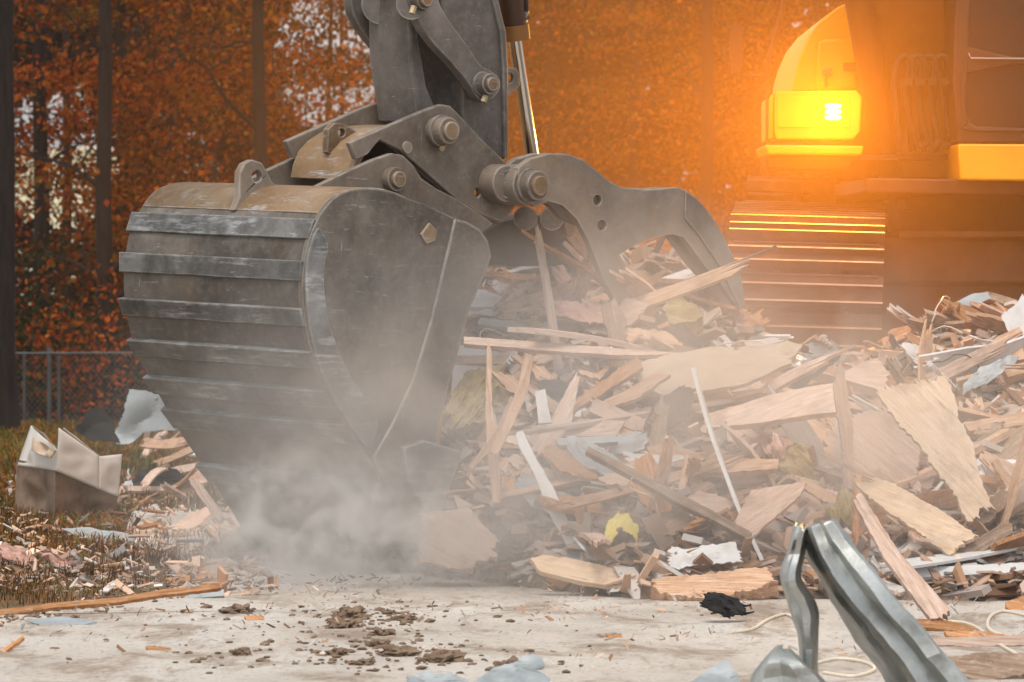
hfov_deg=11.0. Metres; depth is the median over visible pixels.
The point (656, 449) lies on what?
debris scrap
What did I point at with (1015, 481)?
broken plank
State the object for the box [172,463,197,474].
broken plank
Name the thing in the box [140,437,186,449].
broken plank
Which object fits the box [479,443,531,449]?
broken plank
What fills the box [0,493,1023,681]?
concrete slab
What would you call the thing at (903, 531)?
broken plank
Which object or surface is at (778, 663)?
bent gutter
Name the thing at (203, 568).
wood chip
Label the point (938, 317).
broken plank
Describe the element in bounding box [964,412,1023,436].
timber
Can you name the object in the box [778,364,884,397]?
broken plank
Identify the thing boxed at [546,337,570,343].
debris scrap
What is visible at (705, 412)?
batten
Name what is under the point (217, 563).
scrap chips
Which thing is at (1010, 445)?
veneer sheet
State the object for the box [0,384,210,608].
ground
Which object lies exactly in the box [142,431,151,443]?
broken plank
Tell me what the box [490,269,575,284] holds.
broken plank
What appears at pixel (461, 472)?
broken plank
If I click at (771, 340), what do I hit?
broken plank
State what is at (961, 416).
broken plank
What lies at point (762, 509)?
board
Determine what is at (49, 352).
chain link fence
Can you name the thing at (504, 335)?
bent wire
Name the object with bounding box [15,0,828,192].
sky
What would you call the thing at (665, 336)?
plank
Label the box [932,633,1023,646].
wood strip
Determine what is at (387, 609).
soil clod
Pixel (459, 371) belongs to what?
white board
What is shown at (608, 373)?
debris scrap
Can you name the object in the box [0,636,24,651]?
wood chip
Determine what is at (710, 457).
debris scrap
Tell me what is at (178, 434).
broken plank
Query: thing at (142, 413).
metal sheet
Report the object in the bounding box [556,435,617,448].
white batten
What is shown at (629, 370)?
plank
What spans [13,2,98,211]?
autumn tree
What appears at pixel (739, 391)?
broken plank
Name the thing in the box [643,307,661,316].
debris scrap
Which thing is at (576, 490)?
debris scrap
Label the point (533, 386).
debris scrap
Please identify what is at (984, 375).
debris scrap
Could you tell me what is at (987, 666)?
wood strip
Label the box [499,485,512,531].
debris scrap
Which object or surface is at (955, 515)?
broken plank
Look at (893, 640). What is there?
bent gutter
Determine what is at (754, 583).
split log
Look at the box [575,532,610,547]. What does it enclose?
broken plank
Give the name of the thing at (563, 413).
plank
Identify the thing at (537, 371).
debris scrap
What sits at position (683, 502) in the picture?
wooden plank
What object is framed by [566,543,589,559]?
blue batten
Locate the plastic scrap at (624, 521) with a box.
[604,511,638,544]
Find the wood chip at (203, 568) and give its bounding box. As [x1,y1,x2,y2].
[186,565,209,574]
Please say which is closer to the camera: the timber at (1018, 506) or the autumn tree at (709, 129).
the timber at (1018, 506)
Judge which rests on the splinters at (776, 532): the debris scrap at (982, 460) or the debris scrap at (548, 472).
the debris scrap at (982, 460)
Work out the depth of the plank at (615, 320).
25.95 m
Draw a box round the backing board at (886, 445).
[822,407,921,492]
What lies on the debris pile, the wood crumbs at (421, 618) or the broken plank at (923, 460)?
the broken plank at (923, 460)
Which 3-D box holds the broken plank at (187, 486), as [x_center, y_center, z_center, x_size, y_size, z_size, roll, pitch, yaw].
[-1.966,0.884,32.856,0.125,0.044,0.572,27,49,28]
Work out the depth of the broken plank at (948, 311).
27.34 m
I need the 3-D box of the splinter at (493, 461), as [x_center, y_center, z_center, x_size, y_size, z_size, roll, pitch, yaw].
[-0.097,0.371,24.382,0.060,0.749,0.030,-4,-9,-1]
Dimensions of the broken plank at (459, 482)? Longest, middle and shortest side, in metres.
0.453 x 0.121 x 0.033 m
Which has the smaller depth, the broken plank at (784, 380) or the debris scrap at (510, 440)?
the debris scrap at (510, 440)
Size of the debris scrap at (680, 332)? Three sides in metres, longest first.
0.415 x 0.179 x 0.042 m
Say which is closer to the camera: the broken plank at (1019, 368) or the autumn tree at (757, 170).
the broken plank at (1019, 368)
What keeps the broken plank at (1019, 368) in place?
on the debris pile
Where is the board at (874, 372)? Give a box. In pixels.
[845,358,889,395]
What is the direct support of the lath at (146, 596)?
on the concrete slab
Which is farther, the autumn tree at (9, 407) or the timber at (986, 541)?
the autumn tree at (9, 407)
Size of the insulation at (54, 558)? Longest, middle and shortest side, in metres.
0.288 x 0.086 x 0.073 m
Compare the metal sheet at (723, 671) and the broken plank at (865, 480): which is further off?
the broken plank at (865, 480)
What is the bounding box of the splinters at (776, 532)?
[306,236,1023,599]
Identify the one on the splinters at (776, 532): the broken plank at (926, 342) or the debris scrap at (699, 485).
the debris scrap at (699, 485)
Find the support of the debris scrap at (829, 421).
on the splinters at (776, 532)
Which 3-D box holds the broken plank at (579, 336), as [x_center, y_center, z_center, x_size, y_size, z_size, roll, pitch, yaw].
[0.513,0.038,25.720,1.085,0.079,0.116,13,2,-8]
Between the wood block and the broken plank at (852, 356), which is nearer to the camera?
the wood block
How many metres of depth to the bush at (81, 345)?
63.81 m
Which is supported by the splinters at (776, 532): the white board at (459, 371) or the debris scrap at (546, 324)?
the debris scrap at (546, 324)
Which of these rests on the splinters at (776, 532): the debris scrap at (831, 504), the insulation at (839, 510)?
the debris scrap at (831, 504)
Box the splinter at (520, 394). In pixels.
[490,353,532,455]
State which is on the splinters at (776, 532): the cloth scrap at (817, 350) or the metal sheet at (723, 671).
the cloth scrap at (817, 350)
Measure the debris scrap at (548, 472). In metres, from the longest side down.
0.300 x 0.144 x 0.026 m
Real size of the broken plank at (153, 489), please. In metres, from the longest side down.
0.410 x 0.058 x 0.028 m
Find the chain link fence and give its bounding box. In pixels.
[15,347,147,423]
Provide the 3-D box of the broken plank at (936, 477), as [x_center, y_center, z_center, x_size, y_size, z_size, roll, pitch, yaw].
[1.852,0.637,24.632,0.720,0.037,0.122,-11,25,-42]
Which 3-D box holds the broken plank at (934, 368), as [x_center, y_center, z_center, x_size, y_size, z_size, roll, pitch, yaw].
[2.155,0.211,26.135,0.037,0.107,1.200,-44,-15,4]
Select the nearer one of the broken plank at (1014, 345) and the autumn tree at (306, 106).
the broken plank at (1014, 345)
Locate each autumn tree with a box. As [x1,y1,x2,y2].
[0,0,20,432]
[13,0,237,356]
[13,0,317,421]
[13,0,364,335]
[13,0,364,421]
[13,0,370,402]
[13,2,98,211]
[14,0,535,232]
[28,0,371,278]
[162,0,625,212]
[201,0,359,160]
[276,0,618,209]
[288,0,728,252]
[302,3,374,113]
[473,0,796,254]
[473,0,844,253]
[475,0,795,253]
[512,0,816,250]
[570,0,843,271]
[579,0,885,313]
[685,0,887,228]
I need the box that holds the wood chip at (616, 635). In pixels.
[605,634,622,637]
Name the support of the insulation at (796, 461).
on the debris pile
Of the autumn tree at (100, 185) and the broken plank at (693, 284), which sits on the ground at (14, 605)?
the autumn tree at (100, 185)
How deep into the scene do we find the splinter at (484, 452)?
24.29 m
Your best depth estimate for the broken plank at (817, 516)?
24.09 m
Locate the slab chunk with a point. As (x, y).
(673, 521)
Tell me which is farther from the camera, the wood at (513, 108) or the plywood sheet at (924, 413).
the wood at (513, 108)
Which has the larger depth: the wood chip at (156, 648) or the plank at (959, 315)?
the plank at (959, 315)
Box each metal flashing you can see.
[25,617,96,624]
[61,527,137,544]
[957,292,990,306]
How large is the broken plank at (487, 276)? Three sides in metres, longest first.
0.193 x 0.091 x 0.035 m
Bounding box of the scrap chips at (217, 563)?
[0,469,279,595]
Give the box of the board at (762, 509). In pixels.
[735,482,805,536]
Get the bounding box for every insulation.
[0,541,40,567]
[38,549,89,571]
[443,363,509,434]
[761,431,787,462]
[765,442,822,487]
[825,486,852,530]
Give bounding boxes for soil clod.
[217,603,252,613]
[229,647,250,655]
[323,615,362,628]
[324,647,349,655]
[330,606,371,618]
[348,658,375,665]
[349,613,369,619]
[364,638,390,646]
[366,626,395,635]
[375,644,422,656]
[380,608,399,614]
[391,613,417,620]
[417,649,466,662]
[493,655,517,665]
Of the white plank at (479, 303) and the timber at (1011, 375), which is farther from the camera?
the white plank at (479, 303)
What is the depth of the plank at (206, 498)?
26.67 m
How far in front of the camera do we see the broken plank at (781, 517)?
23.89 m
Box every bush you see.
[15,224,147,421]
[15,237,146,420]
[15,265,148,421]
[20,217,149,404]
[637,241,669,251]
[640,200,769,311]
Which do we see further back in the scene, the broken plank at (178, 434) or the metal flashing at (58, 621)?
the broken plank at (178, 434)
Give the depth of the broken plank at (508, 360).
26.02 m
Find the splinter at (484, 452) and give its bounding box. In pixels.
[469,396,512,469]
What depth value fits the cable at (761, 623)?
21.52 m
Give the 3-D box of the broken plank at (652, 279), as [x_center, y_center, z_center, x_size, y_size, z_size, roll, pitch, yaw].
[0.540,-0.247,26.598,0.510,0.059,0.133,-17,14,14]
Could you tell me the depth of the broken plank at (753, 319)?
27.39 m
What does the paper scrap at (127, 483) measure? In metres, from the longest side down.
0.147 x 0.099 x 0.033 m
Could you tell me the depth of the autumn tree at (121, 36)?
71.53 m
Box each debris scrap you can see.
[468,293,499,315]
[491,370,534,403]
[492,351,501,354]
[499,456,517,509]
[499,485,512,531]
[504,435,517,444]
[508,454,527,470]
[514,475,571,513]
[517,384,537,415]
[521,467,553,477]
[524,395,531,416]
[532,364,553,380]
[533,318,578,342]
[533,354,552,365]
[537,379,590,406]
[541,445,597,481]
[545,335,564,343]
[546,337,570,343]
[551,514,594,520]
[557,406,585,416]
[566,435,619,475]
[567,488,592,493]
[574,493,587,543]
[577,370,601,381]
[579,298,648,335]
[581,299,599,305]
[594,359,642,384]
[596,468,633,486]
[599,363,617,398]
[609,431,648,454]
[626,409,648,412]
[632,452,672,515]
[642,404,666,440]
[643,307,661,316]
[643,385,695,436]
[646,444,704,468]
[648,311,704,348]
[674,491,740,519]
[679,453,690,489]
[686,481,714,491]
[704,453,731,461]
[705,443,757,478]
[713,457,776,486]
[735,429,767,453]
[789,355,840,388]
[795,477,836,503]
[807,419,830,446]
[825,417,837,426]
[828,502,863,529]
[851,473,861,544]
[883,523,903,535]
[898,342,938,364]
[907,333,919,345]
[963,355,1018,395]
[967,489,1007,532]
[979,453,988,469]
[982,450,1014,484]
[991,458,1023,514]
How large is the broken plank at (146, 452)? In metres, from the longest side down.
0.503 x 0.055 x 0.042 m
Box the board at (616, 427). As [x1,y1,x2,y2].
[563,419,624,437]
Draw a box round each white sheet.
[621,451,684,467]
[667,542,742,569]
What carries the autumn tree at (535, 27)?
on the ground at (14, 605)
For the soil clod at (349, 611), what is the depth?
22.02 m
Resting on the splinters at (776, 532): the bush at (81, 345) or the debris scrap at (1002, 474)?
the debris scrap at (1002, 474)
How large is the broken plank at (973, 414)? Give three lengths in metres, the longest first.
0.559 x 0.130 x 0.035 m
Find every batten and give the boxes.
[516,431,575,545]
[535,389,550,424]
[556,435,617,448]
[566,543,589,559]
[691,367,763,560]
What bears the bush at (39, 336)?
on the ground at (14, 605)
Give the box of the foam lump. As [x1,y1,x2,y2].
[662,298,702,334]
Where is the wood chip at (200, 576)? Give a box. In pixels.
[165,572,216,584]
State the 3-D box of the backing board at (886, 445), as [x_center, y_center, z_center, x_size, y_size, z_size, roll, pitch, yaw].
[1.761,0.479,24.643,0.558,0.538,0.030,41,-22,20]
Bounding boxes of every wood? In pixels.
[13,0,1020,377]
[14,0,1016,314]
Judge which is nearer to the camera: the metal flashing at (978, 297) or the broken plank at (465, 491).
the broken plank at (465, 491)
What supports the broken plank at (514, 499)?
on the debris pile
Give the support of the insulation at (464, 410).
on the debris pile
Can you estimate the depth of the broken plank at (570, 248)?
26.48 m
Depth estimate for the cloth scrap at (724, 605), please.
21.76 m
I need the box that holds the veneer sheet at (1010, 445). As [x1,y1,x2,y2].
[973,425,1023,460]
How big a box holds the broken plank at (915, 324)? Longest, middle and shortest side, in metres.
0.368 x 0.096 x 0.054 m
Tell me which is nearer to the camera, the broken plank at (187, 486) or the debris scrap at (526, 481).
the debris scrap at (526, 481)
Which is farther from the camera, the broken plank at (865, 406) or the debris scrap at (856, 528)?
the broken plank at (865, 406)
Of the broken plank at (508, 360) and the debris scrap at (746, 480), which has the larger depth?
the broken plank at (508, 360)
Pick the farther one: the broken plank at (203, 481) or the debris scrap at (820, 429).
the broken plank at (203, 481)
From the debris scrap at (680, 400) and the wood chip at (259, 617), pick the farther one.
the debris scrap at (680, 400)
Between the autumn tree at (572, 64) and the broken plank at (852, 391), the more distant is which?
the autumn tree at (572, 64)
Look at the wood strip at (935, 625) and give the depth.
21.24 m
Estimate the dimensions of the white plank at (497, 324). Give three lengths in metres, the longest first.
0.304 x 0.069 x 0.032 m
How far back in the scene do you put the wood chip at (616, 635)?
20.90 m
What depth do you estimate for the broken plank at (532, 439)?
24.80 m
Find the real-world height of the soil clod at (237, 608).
0.083 m
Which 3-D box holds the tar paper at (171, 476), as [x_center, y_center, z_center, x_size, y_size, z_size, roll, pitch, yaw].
[-2.188,0.883,33.000,0.333,0.212,0.072,2,-34,1]
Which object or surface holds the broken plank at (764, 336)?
on the debris pile
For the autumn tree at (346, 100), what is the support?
on the ground at (14, 605)
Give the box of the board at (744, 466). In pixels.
[701,458,778,476]
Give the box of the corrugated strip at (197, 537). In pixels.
[150,535,220,548]
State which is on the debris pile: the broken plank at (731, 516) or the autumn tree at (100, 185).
the broken plank at (731, 516)
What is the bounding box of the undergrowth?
[15,328,151,422]
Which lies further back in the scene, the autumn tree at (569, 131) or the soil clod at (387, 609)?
the autumn tree at (569, 131)
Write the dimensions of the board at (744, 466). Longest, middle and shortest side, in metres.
0.400 x 0.116 x 0.037 m
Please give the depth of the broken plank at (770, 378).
26.38 m
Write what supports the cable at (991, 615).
on the concrete slab
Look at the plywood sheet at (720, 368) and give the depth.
25.17 m
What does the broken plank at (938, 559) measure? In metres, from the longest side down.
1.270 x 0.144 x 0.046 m
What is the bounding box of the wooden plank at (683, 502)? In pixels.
[586,447,751,540]
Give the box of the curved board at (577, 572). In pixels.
[530,555,620,590]
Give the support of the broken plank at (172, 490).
on the concrete slab
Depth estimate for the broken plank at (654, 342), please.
25.69 m
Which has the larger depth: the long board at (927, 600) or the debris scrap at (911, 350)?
the debris scrap at (911, 350)
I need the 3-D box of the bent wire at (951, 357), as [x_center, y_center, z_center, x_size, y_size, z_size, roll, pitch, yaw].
[2.190,0.162,26.170,0.381,0.200,0.022,0,1,-22]
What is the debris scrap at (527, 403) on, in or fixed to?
on the splinters at (776, 532)
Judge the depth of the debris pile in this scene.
24.68 m
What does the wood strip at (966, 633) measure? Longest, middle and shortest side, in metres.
0.324 x 0.082 x 0.028 m
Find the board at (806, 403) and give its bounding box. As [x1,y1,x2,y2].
[706,383,835,432]
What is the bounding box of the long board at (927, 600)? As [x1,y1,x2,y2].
[853,493,949,619]
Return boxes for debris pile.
[214,251,1023,600]
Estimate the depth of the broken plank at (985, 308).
27.22 m
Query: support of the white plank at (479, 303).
on the debris pile
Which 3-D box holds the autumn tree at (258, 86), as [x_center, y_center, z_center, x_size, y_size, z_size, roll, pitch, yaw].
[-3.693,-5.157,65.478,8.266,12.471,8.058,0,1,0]
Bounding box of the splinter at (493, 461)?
[485,341,500,502]
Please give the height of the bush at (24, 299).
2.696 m
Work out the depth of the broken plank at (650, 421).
24.76 m
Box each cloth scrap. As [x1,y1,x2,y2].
[699,592,753,618]
[802,334,847,365]
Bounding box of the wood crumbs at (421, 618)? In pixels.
[0,567,1023,671]
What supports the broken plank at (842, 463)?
on the debris pile
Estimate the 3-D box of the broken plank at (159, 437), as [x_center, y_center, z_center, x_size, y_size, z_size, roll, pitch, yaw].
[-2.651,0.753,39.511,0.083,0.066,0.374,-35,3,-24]
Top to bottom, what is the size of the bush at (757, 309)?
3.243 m
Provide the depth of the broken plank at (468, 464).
25.40 m
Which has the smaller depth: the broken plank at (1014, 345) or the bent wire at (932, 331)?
the broken plank at (1014, 345)
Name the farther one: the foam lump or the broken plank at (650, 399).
the foam lump
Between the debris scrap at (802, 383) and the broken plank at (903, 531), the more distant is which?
the debris scrap at (802, 383)
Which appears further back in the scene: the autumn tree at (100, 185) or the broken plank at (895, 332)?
the autumn tree at (100, 185)
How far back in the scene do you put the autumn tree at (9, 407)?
51.88 m
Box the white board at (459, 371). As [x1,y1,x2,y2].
[451,344,486,392]
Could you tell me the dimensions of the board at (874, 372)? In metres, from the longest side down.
0.240 x 0.211 x 0.026 m
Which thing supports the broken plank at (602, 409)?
on the debris pile
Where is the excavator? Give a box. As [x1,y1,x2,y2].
[118,0,1023,572]
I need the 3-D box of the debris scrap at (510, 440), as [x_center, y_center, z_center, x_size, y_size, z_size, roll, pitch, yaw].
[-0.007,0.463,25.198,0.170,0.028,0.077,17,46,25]
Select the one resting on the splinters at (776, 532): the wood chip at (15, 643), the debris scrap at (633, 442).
the debris scrap at (633, 442)
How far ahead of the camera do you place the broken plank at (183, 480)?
32.81 m
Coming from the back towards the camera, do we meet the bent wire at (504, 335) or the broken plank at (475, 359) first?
the bent wire at (504, 335)
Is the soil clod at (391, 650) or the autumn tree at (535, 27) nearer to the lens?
the soil clod at (391, 650)
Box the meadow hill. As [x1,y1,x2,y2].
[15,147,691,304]
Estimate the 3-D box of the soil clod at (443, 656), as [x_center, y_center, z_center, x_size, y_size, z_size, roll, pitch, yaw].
[-0.252,1.177,19.672,0.194,0.086,0.205,-1,1,-35]
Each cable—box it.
[729,613,791,633]
[818,657,876,677]
[947,620,1016,652]
[986,610,1023,634]
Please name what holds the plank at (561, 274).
on the broken plank at (561, 291)
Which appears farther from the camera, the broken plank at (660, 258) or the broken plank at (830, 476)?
the broken plank at (660, 258)
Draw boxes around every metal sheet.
[115,389,177,443]
[406,670,467,681]
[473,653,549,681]
[691,659,739,681]
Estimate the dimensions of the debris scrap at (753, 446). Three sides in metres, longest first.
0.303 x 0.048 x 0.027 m
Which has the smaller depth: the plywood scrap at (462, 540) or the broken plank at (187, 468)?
the plywood scrap at (462, 540)
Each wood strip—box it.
[917,619,974,630]
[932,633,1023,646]
[944,630,1004,636]
[948,652,1023,679]
[1005,595,1023,609]
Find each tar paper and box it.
[75,407,119,442]
[132,468,184,498]
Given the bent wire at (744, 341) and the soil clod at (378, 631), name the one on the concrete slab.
the soil clod at (378, 631)
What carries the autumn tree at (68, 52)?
on the ground at (14, 605)
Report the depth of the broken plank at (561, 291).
26.60 m
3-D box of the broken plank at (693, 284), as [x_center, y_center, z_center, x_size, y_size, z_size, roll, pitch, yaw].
[0.680,-0.212,26.197,1.344,0.044,0.098,-19,38,-2]
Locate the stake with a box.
[833,363,853,489]
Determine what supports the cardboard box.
on the ground at (14, 605)
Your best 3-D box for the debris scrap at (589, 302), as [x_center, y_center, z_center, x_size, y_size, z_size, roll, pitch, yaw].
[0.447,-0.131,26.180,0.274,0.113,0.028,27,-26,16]
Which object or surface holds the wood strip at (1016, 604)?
on the concrete slab
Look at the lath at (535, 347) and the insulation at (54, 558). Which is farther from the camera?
the lath at (535, 347)
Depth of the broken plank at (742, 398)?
25.18 m
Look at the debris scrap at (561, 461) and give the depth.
24.33 m
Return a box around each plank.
[124,485,175,492]
[140,430,167,458]
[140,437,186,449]
[140,467,167,491]
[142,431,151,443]
[143,435,166,448]
[151,446,193,466]
[153,431,180,451]
[154,466,196,500]
[160,481,186,499]
[165,470,208,500]
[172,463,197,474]
[172,507,210,531]
[189,478,223,522]
[199,478,209,484]
[442,485,490,494]
[447,472,487,495]
[455,355,521,364]
[457,460,486,469]
[457,466,488,473]
[470,289,507,309]
[477,318,533,330]
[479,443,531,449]
[482,274,492,282]
[488,265,506,268]
[489,459,638,515]
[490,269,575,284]
[497,278,573,320]
[503,338,517,366]
[507,327,659,351]
[508,266,575,273]
[508,399,734,435]
[519,454,539,477]
[521,229,637,296]
[525,245,776,341]
[526,424,594,471]
[531,311,547,322]
[532,372,579,457]
[534,223,562,370]
[537,493,610,517]
[543,356,642,424]
[550,452,747,508]
[551,265,571,283]
[557,516,593,535]
[562,240,630,298]
[566,228,634,298]
[568,253,592,303]
[573,537,595,558]
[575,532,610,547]
[581,368,670,418]
[583,390,659,407]
[588,396,646,433]
[589,267,668,301]
[601,296,626,341]
[609,267,666,306]
[625,327,682,345]
[639,275,697,300]
[640,334,673,349]
[644,258,672,274]
[647,261,684,272]
[647,412,657,425]
[648,252,681,262]
[649,394,669,445]
[649,434,672,505]
[654,268,695,289]
[683,485,762,529]
[684,294,750,315]
[685,437,727,450]
[685,457,704,485]
[693,389,769,406]
[698,306,717,327]
[701,421,746,445]
[703,328,732,347]
[715,418,786,515]
[721,319,793,342]
[724,511,738,523]
[731,386,784,393]
[740,308,770,328]
[744,337,785,345]
[749,334,793,339]
[751,382,859,414]
[758,344,856,394]
[761,373,789,387]
[766,382,839,467]
[776,474,818,485]
[777,514,807,526]
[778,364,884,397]
[795,354,810,363]
[798,352,852,366]
[800,334,832,352]
[802,502,873,523]
[812,464,842,486]
[822,451,875,479]
[822,489,958,528]
[825,436,976,491]
[842,351,861,362]
[848,395,878,411]
[850,386,859,412]
[850,405,863,413]
[868,332,1022,408]
[877,326,917,342]
[879,546,1021,571]
[883,505,957,514]
[885,529,896,534]
[887,303,914,323]
[887,357,905,384]
[887,373,914,385]
[891,525,909,543]
[896,427,1010,488]
[898,313,969,333]
[901,346,982,377]
[904,474,939,489]
[905,336,952,350]
[913,336,1023,378]
[913,535,942,553]
[918,319,935,380]
[918,457,929,465]
[919,309,955,325]
[927,361,961,393]
[937,303,959,317]
[939,298,987,330]
[941,510,960,519]
[951,374,972,383]
[957,406,1001,419]
[957,411,967,420]
[965,311,1007,334]
[966,334,992,343]
[970,301,1007,310]
[971,301,1003,316]
[972,421,1004,441]
[976,458,1015,476]
[980,532,1023,558]
[985,291,1017,308]
[987,330,998,335]
[996,430,1023,526]
[999,364,1023,369]
[1011,507,1023,517]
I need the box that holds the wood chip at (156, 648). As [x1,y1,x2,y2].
[146,646,170,649]
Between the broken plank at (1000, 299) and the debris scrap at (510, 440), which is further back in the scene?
the broken plank at (1000, 299)
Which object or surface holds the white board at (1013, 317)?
on the debris pile
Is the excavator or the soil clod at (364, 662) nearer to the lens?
the soil clod at (364, 662)
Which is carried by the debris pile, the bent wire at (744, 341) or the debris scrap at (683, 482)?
the bent wire at (744, 341)
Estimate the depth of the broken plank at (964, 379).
26.30 m
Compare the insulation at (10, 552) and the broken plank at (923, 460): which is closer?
the broken plank at (923, 460)
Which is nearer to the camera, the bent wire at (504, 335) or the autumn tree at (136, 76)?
the bent wire at (504, 335)
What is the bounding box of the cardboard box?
[15,425,121,518]
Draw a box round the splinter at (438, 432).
[435,402,444,444]
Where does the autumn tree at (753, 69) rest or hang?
on the ground at (14, 605)
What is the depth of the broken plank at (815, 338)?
27.25 m
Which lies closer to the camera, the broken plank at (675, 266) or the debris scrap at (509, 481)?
the debris scrap at (509, 481)
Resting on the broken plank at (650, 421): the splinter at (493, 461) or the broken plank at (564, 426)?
the broken plank at (564, 426)
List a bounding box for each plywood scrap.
[414,508,500,573]
[549,463,581,496]
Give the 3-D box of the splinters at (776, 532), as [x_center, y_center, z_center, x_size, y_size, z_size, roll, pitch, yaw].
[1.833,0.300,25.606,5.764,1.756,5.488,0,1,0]
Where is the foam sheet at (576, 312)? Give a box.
[540,300,603,326]
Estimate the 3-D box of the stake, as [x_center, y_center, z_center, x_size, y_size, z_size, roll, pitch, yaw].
[1.523,0.391,24.414,0.078,0.591,0.037,-5,-11,-6]
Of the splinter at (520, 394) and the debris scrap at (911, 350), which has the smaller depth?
the splinter at (520, 394)
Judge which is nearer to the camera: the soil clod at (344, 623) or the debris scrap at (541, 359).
the soil clod at (344, 623)
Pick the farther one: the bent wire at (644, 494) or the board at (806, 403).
the board at (806, 403)
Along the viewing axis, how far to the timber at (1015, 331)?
26.57 m
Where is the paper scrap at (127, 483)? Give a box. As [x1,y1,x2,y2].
[119,480,132,494]
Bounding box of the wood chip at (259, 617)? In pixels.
[244,615,264,619]
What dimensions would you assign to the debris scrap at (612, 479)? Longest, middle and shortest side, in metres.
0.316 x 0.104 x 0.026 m
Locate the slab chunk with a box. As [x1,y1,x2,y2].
[645,510,692,541]
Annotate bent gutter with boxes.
[750,644,825,681]
[780,518,970,681]
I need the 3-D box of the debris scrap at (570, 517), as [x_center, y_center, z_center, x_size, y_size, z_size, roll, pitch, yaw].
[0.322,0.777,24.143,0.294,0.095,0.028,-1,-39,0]
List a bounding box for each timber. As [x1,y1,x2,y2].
[946,521,1012,565]
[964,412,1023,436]
[990,327,1022,343]
[998,471,1023,518]
[1002,362,1023,383]
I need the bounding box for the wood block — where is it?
[805,365,834,386]
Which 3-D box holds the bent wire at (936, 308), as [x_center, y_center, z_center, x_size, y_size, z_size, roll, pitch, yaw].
[2.199,-0.131,27.250,0.066,0.203,0.243,0,1,17]
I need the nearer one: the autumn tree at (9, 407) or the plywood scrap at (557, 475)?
the plywood scrap at (557, 475)
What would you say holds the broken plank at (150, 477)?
on the ground at (14, 605)
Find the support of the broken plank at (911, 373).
on the debris pile
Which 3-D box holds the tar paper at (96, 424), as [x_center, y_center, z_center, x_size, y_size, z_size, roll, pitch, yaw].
[-2.761,0.573,35.846,0.329,0.270,0.132,22,-19,-1]
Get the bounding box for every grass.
[0,417,230,553]
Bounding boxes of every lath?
[0,584,220,615]
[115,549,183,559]
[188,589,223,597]
[464,336,677,358]
[914,562,1023,580]
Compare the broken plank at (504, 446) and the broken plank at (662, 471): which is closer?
the broken plank at (662, 471)
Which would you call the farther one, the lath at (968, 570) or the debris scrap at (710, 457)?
the debris scrap at (710, 457)
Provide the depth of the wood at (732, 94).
115.32 m
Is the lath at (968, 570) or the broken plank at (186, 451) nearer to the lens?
the lath at (968, 570)
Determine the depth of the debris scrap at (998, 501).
23.85 m
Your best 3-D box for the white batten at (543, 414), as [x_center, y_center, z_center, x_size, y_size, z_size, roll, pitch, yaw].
[0.144,0.304,24.543,0.101,0.164,0.036,10,-14,3]
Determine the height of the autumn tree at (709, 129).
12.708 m
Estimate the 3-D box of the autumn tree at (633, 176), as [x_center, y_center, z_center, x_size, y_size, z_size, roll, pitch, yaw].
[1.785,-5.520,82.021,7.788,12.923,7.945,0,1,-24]
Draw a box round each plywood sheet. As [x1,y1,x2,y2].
[636,341,801,397]
[854,475,979,555]
[875,375,996,523]
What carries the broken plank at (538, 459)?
on the debris pile
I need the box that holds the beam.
[589,343,697,361]
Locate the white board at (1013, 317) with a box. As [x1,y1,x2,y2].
[1001,294,1023,335]
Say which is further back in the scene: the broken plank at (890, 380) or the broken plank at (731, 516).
the broken plank at (890, 380)
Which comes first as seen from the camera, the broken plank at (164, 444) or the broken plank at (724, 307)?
the broken plank at (724, 307)
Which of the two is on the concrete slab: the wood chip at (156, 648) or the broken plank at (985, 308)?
the wood chip at (156, 648)
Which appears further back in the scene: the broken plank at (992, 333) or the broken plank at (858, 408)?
the broken plank at (992, 333)
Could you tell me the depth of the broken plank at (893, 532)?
23.84 m
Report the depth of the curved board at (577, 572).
23.43 m
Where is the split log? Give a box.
[651,567,777,600]
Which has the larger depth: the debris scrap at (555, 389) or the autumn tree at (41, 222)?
the autumn tree at (41, 222)
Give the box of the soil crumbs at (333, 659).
[0,569,703,674]
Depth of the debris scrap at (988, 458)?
24.27 m
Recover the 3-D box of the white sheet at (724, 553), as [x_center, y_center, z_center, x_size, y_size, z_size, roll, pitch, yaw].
[0.847,0.944,23.393,0.335,0.167,0.038,4,-39,3]
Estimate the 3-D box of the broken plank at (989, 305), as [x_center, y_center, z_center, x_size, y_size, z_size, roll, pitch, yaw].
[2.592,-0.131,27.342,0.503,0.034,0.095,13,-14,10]
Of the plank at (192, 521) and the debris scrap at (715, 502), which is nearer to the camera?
the debris scrap at (715, 502)
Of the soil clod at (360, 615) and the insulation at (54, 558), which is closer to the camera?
the soil clod at (360, 615)
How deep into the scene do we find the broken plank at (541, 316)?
26.47 m
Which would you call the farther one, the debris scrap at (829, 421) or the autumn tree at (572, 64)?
the autumn tree at (572, 64)
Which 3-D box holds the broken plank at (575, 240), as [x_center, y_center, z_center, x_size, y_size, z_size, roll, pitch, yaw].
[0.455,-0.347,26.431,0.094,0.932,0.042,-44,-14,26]
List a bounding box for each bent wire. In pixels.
[461,474,535,516]
[479,328,507,337]
[628,477,658,515]
[720,340,765,345]
[903,325,962,372]
[923,354,992,393]
[931,296,949,333]
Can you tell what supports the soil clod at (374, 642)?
on the concrete slab

